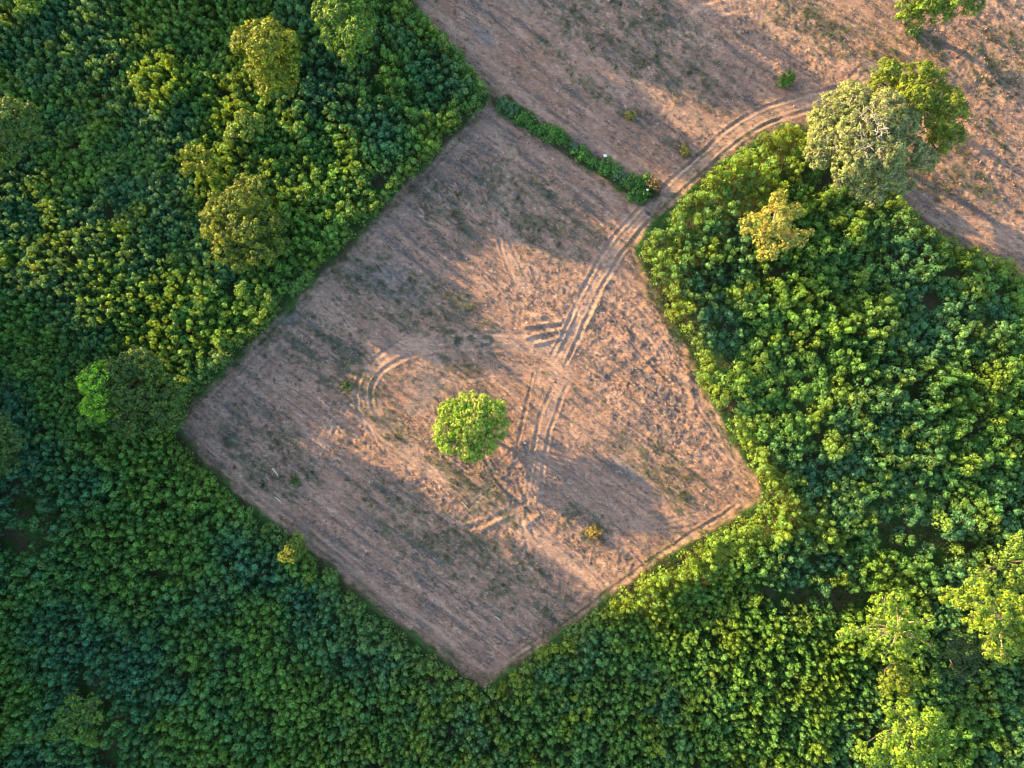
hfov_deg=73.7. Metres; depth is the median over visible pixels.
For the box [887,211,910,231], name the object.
cassava plant
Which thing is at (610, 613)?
cassava plant
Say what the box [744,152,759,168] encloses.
cassava plant
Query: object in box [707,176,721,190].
cassava plant
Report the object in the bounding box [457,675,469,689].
cassava plant
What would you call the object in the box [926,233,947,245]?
cassava plant
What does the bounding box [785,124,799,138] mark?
cassava plant
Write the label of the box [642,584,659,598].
cassava plant
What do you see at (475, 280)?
field
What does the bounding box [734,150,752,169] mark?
cassava plant
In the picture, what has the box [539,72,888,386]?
dirt track
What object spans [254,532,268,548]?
cassava plant
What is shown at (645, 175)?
hedge shrub
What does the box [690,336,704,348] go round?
cassava plant
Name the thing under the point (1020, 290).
cassava plant
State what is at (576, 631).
cassava plant
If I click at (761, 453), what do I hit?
cassava plant
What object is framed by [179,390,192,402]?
cassava plant
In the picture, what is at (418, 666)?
cassava plant
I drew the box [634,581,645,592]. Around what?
cassava plant
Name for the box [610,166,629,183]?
hedge shrub
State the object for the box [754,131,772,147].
cassava plant
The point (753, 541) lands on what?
cassava plant
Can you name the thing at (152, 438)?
cassava plant
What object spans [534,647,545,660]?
cassava plant
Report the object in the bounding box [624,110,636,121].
yellow weed
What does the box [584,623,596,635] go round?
cassava plant
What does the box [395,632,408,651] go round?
cassava plant
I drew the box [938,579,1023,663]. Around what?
open tree
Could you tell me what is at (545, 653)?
cassava plant
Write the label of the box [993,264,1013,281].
cassava plant
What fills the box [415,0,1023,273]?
field
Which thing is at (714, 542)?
cassava plant
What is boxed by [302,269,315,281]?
cassava plant
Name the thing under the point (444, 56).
cassava plant
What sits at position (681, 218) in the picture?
cassava plant
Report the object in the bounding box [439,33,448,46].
cassava plant
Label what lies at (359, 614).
cassava plant
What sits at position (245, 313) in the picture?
cassava plant
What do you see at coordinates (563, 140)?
hedge shrub
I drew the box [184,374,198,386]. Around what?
cassava plant
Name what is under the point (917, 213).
cassava plant
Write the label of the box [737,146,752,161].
cassava plant
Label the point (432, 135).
cassava plant
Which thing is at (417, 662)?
cassava plant
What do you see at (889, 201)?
cassava plant
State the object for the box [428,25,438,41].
cassava plant
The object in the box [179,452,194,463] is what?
cassava plant
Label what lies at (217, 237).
broadleaf tree
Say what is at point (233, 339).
cassava plant
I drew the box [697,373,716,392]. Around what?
cassava plant
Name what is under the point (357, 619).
cassava plant
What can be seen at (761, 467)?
cassava plant
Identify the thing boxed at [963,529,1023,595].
broadleaf tree
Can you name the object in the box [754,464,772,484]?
cassava plant
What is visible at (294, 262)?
cassava plant
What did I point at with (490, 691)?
cassava plant
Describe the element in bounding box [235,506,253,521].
cassava plant
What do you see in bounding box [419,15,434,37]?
edge shrub
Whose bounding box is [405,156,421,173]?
cassava plant
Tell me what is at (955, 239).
cassava plant
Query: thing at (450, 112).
cassava plant
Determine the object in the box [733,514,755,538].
cassava plant
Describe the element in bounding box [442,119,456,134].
cassava plant
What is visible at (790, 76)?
round weed
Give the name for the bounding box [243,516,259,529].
cassava plant
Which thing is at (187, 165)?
tree
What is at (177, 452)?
cassava plant
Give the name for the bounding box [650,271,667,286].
cassava plant
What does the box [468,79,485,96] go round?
edge shrub
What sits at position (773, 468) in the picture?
cassava plant
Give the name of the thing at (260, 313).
cassava plant
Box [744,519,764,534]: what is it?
cassava plant
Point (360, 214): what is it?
cassava plant
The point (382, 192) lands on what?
cassava plant
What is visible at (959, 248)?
cassava plant
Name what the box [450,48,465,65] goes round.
edge shrub
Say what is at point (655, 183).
brown shrub
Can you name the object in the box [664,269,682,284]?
cassava plant
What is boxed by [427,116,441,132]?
cassava plant
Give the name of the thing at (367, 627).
cassava plant
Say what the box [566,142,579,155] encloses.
hedge shrub
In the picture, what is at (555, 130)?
hedge shrub
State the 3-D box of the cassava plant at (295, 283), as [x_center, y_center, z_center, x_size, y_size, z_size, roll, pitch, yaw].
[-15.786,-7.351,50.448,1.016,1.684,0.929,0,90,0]
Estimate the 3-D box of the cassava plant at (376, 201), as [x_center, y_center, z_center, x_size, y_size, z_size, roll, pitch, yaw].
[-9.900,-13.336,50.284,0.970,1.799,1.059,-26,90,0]
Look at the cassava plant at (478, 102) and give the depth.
50.09 m
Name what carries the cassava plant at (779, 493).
on the ground at (16, 540)
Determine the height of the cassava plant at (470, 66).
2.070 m
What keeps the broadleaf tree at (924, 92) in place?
on the ground at (16, 540)
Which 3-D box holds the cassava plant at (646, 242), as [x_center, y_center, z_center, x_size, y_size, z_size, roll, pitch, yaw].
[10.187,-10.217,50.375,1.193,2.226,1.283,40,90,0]
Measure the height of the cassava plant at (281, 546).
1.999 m
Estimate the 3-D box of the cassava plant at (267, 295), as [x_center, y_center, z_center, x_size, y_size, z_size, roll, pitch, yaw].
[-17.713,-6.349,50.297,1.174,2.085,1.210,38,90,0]
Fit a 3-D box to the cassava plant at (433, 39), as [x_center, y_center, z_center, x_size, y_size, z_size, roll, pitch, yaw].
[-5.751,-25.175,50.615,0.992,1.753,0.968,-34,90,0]
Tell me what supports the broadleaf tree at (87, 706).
on the ground at (16, 540)
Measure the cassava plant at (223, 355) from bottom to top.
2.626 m
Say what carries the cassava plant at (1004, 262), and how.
on the ground at (16, 540)
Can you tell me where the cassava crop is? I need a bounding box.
[0,0,1023,767]
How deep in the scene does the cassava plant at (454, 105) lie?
49.77 m
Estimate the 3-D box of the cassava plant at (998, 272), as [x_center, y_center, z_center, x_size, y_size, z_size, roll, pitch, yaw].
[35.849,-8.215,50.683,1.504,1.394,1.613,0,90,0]
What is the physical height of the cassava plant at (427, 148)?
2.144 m
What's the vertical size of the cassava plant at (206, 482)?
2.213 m
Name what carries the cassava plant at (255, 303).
on the ground at (16, 540)
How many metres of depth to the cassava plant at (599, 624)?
50.06 m
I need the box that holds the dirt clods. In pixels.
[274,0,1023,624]
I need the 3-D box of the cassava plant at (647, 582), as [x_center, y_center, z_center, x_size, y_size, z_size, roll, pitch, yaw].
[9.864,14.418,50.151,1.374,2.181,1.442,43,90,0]
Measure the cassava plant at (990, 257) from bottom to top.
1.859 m
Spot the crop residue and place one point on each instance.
(565, 302)
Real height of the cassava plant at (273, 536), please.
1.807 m
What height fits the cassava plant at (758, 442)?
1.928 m
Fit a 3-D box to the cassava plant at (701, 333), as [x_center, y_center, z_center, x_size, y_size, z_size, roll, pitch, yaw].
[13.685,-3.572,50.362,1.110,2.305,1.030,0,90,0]
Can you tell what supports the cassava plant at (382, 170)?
on the ground at (16, 540)
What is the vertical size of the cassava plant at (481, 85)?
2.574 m
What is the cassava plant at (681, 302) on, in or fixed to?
on the ground at (16, 540)
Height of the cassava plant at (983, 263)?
2.087 m
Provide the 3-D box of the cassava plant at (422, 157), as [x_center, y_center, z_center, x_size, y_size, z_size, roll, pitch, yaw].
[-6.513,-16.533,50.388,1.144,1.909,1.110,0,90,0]
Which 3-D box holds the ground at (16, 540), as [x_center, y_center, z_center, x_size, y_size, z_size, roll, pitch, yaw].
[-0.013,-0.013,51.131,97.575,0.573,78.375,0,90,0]
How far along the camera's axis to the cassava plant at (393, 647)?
49.47 m
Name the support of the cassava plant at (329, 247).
on the ground at (16, 540)
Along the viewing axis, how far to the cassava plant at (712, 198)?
49.84 m
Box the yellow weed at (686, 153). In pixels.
[680,142,690,156]
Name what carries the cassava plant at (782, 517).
on the ground at (16, 540)
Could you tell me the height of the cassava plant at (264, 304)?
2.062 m
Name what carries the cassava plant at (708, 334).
on the ground at (16, 540)
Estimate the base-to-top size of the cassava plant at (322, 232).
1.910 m
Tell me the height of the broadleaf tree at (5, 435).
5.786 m
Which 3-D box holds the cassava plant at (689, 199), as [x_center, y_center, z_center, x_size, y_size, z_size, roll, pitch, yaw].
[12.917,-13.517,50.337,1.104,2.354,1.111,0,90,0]
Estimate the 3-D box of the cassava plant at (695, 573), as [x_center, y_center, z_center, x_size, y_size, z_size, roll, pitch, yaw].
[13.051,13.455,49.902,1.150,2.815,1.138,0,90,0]
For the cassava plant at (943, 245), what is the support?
on the ground at (16, 540)
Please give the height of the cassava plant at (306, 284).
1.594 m
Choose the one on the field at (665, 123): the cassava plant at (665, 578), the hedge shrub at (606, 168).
the hedge shrub at (606, 168)
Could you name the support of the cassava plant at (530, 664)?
on the ground at (16, 540)
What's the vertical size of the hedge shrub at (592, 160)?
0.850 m
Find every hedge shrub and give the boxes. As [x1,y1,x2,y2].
[496,94,511,113]
[502,99,519,117]
[513,109,536,127]
[526,121,536,134]
[534,123,552,137]
[542,123,566,145]
[557,135,570,147]
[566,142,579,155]
[569,143,590,161]
[584,155,597,167]
[595,157,608,168]
[597,156,620,175]
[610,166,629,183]
[621,171,641,187]
[625,181,648,203]
[632,189,651,204]
[635,172,653,190]
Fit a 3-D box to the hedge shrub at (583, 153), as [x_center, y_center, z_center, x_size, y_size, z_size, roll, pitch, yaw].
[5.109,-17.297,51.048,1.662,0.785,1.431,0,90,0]
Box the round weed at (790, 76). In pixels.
[776,69,795,87]
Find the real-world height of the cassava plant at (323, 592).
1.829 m
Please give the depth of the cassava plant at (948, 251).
50.28 m
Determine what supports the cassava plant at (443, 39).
on the ground at (16, 540)
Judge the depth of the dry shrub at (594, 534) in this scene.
50.80 m
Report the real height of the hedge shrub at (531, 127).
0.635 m
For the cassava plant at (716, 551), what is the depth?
50.08 m
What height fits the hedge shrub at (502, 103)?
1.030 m
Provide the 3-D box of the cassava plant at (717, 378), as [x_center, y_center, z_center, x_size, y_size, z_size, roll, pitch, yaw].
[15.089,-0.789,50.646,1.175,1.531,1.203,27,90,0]
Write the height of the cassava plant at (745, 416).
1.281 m
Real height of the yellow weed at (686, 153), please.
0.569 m
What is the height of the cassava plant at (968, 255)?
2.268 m
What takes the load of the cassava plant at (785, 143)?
on the ground at (16, 540)
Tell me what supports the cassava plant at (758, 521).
on the ground at (16, 540)
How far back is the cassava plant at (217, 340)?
49.28 m
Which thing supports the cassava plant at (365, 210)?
on the ground at (16, 540)
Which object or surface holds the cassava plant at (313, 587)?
on the ground at (16, 540)
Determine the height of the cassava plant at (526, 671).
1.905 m
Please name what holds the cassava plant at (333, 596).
on the ground at (16, 540)
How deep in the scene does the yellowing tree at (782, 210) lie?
47.64 m
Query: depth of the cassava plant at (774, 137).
49.69 m
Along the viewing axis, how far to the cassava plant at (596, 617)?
50.22 m
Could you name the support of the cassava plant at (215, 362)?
on the ground at (16, 540)
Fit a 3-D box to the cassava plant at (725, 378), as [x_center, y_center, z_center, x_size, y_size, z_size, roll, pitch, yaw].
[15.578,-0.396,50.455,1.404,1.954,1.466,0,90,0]
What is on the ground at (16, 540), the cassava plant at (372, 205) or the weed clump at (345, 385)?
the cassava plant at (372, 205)
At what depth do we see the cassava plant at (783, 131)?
49.60 m
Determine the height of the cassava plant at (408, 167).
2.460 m
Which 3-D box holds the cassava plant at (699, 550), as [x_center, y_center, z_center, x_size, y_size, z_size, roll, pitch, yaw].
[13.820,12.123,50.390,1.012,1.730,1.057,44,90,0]
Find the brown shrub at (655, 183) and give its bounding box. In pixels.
[645,174,661,191]
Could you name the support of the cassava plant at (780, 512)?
on the ground at (16, 540)
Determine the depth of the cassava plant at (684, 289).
49.66 m
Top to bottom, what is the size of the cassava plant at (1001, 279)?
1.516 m
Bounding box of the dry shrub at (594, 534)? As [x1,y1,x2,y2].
[585,524,602,540]
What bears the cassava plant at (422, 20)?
on the ground at (16, 540)
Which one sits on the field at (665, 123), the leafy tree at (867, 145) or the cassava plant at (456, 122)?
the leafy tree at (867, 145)
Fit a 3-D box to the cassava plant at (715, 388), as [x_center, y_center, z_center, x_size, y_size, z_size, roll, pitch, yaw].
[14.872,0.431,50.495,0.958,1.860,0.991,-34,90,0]
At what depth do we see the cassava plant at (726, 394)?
50.07 m
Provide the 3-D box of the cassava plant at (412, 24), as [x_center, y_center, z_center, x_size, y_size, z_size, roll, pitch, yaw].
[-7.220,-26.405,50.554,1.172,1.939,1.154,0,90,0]
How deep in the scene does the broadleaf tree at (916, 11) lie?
47.11 m
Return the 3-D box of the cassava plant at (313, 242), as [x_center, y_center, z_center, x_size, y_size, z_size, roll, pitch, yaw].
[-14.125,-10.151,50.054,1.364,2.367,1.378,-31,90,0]
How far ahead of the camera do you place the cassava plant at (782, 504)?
49.31 m
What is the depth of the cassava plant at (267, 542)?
50.17 m
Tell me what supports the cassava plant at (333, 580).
on the ground at (16, 540)
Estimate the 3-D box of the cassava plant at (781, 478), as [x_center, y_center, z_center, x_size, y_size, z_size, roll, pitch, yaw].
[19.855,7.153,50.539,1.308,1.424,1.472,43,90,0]
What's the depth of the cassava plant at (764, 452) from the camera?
49.23 m
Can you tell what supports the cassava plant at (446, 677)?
on the ground at (16, 540)
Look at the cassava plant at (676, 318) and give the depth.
49.93 m
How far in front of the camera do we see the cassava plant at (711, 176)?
49.44 m
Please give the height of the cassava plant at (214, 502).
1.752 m
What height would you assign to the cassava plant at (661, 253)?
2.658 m
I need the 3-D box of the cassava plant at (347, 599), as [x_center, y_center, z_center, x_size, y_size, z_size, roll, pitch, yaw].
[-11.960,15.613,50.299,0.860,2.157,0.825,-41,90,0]
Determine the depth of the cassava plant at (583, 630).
50.06 m
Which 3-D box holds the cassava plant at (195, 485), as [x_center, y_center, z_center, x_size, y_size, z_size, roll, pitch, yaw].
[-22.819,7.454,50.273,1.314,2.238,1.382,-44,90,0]
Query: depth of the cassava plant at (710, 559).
49.39 m
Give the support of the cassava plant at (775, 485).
on the ground at (16, 540)
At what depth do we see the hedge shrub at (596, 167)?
51.01 m
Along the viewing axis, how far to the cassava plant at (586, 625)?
49.97 m
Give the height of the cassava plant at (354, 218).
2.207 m
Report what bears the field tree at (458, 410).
on the field at (475, 280)
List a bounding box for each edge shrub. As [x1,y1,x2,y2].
[410,9,427,24]
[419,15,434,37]
[431,29,446,44]
[440,42,457,55]
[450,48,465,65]
[453,62,469,79]
[462,68,477,86]
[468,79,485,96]
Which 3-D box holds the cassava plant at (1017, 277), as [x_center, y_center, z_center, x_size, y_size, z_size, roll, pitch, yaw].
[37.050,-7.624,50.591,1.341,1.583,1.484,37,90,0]
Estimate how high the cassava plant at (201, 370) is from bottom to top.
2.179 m
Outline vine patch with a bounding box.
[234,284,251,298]
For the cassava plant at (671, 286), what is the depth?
49.45 m
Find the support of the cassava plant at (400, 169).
on the ground at (16, 540)
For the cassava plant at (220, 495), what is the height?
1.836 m
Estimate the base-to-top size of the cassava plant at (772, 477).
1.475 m
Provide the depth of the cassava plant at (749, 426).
50.14 m
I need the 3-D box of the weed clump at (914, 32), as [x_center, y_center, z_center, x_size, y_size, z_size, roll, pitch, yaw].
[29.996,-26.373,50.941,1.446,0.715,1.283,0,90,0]
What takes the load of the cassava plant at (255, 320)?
on the ground at (16, 540)
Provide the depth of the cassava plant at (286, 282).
49.93 m
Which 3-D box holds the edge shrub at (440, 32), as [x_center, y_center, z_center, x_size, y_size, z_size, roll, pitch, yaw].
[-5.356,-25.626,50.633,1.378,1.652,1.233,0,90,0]
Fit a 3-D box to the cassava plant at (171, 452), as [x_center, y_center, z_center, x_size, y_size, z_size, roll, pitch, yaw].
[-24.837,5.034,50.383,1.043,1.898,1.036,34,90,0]
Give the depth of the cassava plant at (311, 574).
49.85 m
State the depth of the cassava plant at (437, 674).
49.85 m
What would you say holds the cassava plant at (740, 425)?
on the ground at (16, 540)
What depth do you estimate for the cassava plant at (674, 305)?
49.99 m
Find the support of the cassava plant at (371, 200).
on the ground at (16, 540)
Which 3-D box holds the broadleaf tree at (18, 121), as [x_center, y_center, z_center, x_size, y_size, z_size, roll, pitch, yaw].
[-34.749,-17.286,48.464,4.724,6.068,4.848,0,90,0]
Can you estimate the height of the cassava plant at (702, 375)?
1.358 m
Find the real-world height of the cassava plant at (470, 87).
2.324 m
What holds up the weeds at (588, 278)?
on the field at (665, 123)
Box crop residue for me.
[185,0,1023,679]
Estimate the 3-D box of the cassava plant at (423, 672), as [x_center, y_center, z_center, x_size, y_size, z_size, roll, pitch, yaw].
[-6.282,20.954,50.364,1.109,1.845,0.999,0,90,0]
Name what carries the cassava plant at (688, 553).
on the ground at (16, 540)
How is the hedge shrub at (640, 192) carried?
on the ground at (16, 540)
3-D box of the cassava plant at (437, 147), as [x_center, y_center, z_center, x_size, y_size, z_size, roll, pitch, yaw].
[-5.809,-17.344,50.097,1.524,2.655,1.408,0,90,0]
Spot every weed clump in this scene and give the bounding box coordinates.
[287,473,300,487]
[339,379,353,392]
[904,23,922,38]
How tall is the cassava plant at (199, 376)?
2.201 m
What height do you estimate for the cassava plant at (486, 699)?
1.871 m
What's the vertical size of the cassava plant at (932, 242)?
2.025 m
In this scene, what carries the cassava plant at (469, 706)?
on the ground at (16, 540)
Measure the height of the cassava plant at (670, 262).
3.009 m
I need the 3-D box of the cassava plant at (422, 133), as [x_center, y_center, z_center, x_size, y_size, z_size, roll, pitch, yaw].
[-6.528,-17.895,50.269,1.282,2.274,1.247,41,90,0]
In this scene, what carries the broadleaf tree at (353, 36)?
on the ground at (16, 540)
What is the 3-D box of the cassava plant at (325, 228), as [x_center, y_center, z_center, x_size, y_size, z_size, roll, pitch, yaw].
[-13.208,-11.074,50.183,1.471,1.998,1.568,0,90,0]
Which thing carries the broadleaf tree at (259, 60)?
on the ground at (16, 540)
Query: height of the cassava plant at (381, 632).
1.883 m
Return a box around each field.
[177,104,763,687]
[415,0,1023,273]
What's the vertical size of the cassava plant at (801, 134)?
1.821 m
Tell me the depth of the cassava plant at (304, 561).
50.07 m
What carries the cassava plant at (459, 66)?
on the ground at (16, 540)
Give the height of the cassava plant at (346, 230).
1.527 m
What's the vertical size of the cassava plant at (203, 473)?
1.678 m
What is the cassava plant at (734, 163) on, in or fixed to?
on the ground at (16, 540)
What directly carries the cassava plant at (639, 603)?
on the ground at (16, 540)
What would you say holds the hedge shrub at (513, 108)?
on the field at (665, 123)
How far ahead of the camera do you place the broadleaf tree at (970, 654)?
48.01 m
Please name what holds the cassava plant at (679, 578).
on the ground at (16, 540)
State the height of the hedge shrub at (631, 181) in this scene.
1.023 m
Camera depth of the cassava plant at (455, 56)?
49.96 m
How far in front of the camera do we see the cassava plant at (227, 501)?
50.14 m
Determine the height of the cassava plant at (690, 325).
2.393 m
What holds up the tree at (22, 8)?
on the ground at (16, 540)
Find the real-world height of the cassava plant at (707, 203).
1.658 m
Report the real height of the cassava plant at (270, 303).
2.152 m
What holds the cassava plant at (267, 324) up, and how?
on the ground at (16, 540)
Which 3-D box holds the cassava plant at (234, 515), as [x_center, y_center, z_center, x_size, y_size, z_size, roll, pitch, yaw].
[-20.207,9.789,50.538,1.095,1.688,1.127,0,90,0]
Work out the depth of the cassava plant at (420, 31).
50.01 m
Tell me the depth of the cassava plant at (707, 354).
50.02 m
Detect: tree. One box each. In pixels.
[0,94,44,170]
[0,409,25,478]
[13,0,47,19]
[43,687,107,742]
[75,344,188,439]
[179,143,224,182]
[198,172,290,273]
[222,108,269,144]
[229,15,301,101]
[277,530,309,563]
[311,0,376,69]
[430,390,510,463]
[738,188,814,261]
[802,77,940,208]
[835,587,935,664]
[854,697,949,767]
[865,56,970,157]
[874,658,920,700]
[893,0,985,27]
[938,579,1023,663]
[941,627,986,684]
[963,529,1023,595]
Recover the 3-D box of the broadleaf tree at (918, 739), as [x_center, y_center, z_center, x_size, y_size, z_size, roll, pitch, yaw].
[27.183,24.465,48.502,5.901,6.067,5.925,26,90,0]
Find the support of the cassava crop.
on the ground at (16, 540)
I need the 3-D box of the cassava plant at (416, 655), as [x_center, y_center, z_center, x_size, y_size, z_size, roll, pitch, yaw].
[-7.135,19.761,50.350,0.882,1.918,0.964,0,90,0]
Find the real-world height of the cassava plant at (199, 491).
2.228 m
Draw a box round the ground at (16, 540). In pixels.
[0,0,1023,767]
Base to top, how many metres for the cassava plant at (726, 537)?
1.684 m
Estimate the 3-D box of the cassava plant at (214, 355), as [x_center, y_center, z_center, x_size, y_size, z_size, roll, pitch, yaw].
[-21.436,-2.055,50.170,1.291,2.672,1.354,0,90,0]
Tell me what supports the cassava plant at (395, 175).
on the ground at (16, 540)
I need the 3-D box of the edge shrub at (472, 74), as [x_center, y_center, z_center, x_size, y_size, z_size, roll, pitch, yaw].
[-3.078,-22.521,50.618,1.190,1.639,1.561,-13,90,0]
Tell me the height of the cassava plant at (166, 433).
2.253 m
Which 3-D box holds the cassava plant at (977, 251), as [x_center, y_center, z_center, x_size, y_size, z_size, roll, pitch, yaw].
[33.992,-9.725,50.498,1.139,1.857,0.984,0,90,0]
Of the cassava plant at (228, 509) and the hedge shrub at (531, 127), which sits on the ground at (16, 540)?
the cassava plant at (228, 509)
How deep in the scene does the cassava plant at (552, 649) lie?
49.87 m
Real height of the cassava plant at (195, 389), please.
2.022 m
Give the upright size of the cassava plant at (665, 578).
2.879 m
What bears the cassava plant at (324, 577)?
on the ground at (16, 540)
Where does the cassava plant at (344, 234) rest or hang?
on the ground at (16, 540)
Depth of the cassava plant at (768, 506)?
49.56 m
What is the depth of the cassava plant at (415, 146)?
49.71 m
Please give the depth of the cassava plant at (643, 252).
49.93 m
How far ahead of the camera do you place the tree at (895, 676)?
47.91 m
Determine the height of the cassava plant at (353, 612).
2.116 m
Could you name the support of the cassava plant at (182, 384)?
on the ground at (16, 540)
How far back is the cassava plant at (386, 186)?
49.78 m
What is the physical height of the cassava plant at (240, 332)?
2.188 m
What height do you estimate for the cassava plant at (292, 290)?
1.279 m
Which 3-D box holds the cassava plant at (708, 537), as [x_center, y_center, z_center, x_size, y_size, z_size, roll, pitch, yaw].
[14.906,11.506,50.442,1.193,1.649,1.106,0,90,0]
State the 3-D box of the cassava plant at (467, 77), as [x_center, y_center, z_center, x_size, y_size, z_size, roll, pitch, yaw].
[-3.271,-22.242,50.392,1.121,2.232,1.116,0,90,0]
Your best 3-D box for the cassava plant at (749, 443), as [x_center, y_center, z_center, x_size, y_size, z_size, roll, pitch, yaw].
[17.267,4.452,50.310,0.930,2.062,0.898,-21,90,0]
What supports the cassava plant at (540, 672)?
on the ground at (16, 540)
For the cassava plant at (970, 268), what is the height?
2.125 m
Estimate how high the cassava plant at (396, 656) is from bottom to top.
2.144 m
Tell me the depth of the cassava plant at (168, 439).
49.84 m
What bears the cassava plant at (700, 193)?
on the ground at (16, 540)
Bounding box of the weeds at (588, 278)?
[194,0,1023,674]
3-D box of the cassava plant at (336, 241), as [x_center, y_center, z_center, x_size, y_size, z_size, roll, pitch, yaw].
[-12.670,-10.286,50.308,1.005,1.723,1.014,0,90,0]
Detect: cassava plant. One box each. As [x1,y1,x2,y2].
[147,428,165,442]
[156,423,173,436]
[156,430,176,443]
[167,444,180,457]
[169,396,187,407]
[172,370,185,386]
[175,382,193,397]
[175,446,189,457]
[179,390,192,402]
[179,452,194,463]
[183,376,202,392]
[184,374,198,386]
[191,466,204,478]
[192,475,209,491]
[195,362,212,376]
[196,484,212,496]
[197,370,212,383]
[197,468,213,481]
[204,357,222,372]
[204,476,218,489]
[208,348,228,364]
[209,493,222,506]
[210,331,233,347]
[213,358,231,368]
[215,349,234,366]
[215,487,229,499]
[218,336,237,353]
[218,492,237,509]
[225,501,238,512]
[228,335,246,346]
[230,515,249,530]
[232,511,245,522]
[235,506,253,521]
[236,326,250,338]
[237,334,252,349]
[243,306,257,321]
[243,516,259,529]
[245,299,264,317]
[249,315,265,332]
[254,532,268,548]
[257,306,275,322]
[258,317,270,327]
[259,300,275,313]
[262,286,280,298]
[262,298,281,313]
[263,291,281,304]
[263,533,276,547]
[265,522,281,535]
[269,527,289,544]
[279,278,292,292]
[279,538,288,550]
[287,284,301,297]
[290,257,304,276]
[291,277,304,290]
[298,564,316,582]
[299,275,311,286]
[301,556,318,570]
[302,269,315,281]
[302,553,314,563]
[308,235,327,253]
[308,577,322,592]
[319,225,333,239]
[319,582,335,598]
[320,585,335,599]
[321,567,333,579]
[323,223,341,240]
[323,570,338,587]
[327,244,339,255]
[330,587,343,601]
[332,237,345,250]
[333,210,348,227]
[339,221,353,237]
[339,228,355,242]
[340,201,356,216]
[341,594,359,613]
[344,206,359,223]
[344,589,355,602]
[350,600,366,618]
[351,208,368,225]
[352,601,366,616]
[354,609,368,626]
[357,203,372,218]
[362,614,379,632]
[365,618,380,635]
[366,194,379,205]
[368,203,380,217]
[372,198,384,209]
[375,635,391,654]
[378,164,396,180]
[378,189,390,203]
[379,619,393,634]
[384,181,397,193]
[388,639,401,655]
[388,641,406,660]
[390,172,403,187]
[395,162,409,180]
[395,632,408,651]
[397,0,410,12]
[400,15,414,31]
[400,147,416,163]
[404,137,421,156]
[404,165,415,178]
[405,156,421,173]
[406,19,419,32]
[410,646,420,658]
[411,26,430,42]
[412,140,426,158]
[412,655,428,672]
[413,657,426,672]
[415,130,430,144]
[416,153,430,166]
[417,17,427,32]
[419,140,427,152]
[420,662,430,675]
[421,145,435,158]
[422,138,442,156]
[423,653,439,671]
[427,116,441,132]
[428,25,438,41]
[428,37,439,51]
[428,130,441,146]
[433,663,444,677]
[436,34,446,54]
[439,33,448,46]
[440,53,451,67]
[440,665,454,680]
[442,40,455,58]
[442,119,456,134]
[446,97,460,113]
[446,108,458,122]
[448,116,461,131]
[451,54,462,63]
[451,63,466,79]
[454,82,471,98]
[457,86,471,105]
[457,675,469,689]
[461,74,474,87]
[464,97,480,116]
[464,681,477,697]
[465,696,477,710]
[466,65,478,75]
[466,78,476,94]
[471,93,482,109]
[472,76,485,91]
[477,81,488,96]
[479,685,495,703]
[488,685,497,697]
[519,661,532,674]
[525,655,537,669]
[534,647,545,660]
[535,663,546,675]
[541,643,550,656]
[549,642,558,653]
[568,621,580,633]
[575,621,586,634]
[580,614,591,627]
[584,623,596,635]
[588,605,601,622]
[593,618,604,628]
[602,603,617,617]
[617,585,632,603]
[630,593,644,607]
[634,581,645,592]
[637,570,655,590]
[639,245,657,263]
[641,235,658,255]
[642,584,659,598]
[648,227,664,240]
[650,247,667,264]
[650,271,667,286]
[652,565,671,583]
[658,254,674,271]
[658,568,672,586]
[662,283,680,298]
[663,211,688,233]
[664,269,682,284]
[664,302,678,313]
[664,306,682,323]
[669,206,686,223]
[671,565,687,582]
[672,282,690,300]
[672,299,684,310]
[676,298,696,315]
[676,549,695,564]
[677,197,688,210]
[679,319,694,335]
[680,193,693,206]
[683,562,698,577]
[689,330,704,340]
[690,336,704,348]
[692,190,706,204]
[693,364,715,383]
[693,541,705,554]
[695,197,714,214]
[695,348,712,364]
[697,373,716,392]
[698,329,714,347]
[698,547,712,563]
[700,189,718,207]
[700,358,716,373]
[701,174,715,191]
[703,544,716,555]
[704,536,718,547]
[705,383,719,394]
[706,532,720,544]
[706,541,723,557]
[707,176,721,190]
[707,386,732,410]
[708,366,723,380]
[713,370,732,387]
[714,527,733,543]
[721,154,738,176]
[724,416,744,434]
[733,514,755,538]
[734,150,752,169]
[734,409,749,425]
[734,428,751,441]
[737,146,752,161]
[738,528,757,547]
[739,439,752,449]
[740,419,755,432]
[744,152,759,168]
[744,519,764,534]
[746,444,770,462]
[746,452,767,474]
[750,144,768,165]
[750,439,764,455]
[751,513,762,523]
[753,446,770,460]
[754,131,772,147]
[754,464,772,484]
[754,500,771,515]
[759,475,779,489]
[760,485,783,502]
[761,461,777,473]
[762,142,776,159]
[763,132,779,148]
[763,470,778,482]
[764,510,787,527]
[769,504,785,517]
[771,122,793,142]
[771,134,791,153]
[772,472,786,490]
[773,498,788,511]
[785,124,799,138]
[790,134,806,151]
[791,129,805,143]
[873,196,892,215]
[884,191,903,210]
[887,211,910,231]
[895,204,912,219]
[902,209,920,222]
[914,231,940,247]
[915,225,939,240]
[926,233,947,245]
[933,237,949,254]
[935,247,952,258]
[946,245,963,259]
[947,235,958,249]
[952,251,971,267]
[961,253,979,271]
[961,256,985,278]
[965,245,984,256]
[973,252,995,268]
[984,264,1004,281]
[991,256,1013,269]
[991,270,1011,289]
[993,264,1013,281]
[1001,272,1023,290]
[1006,280,1023,298]

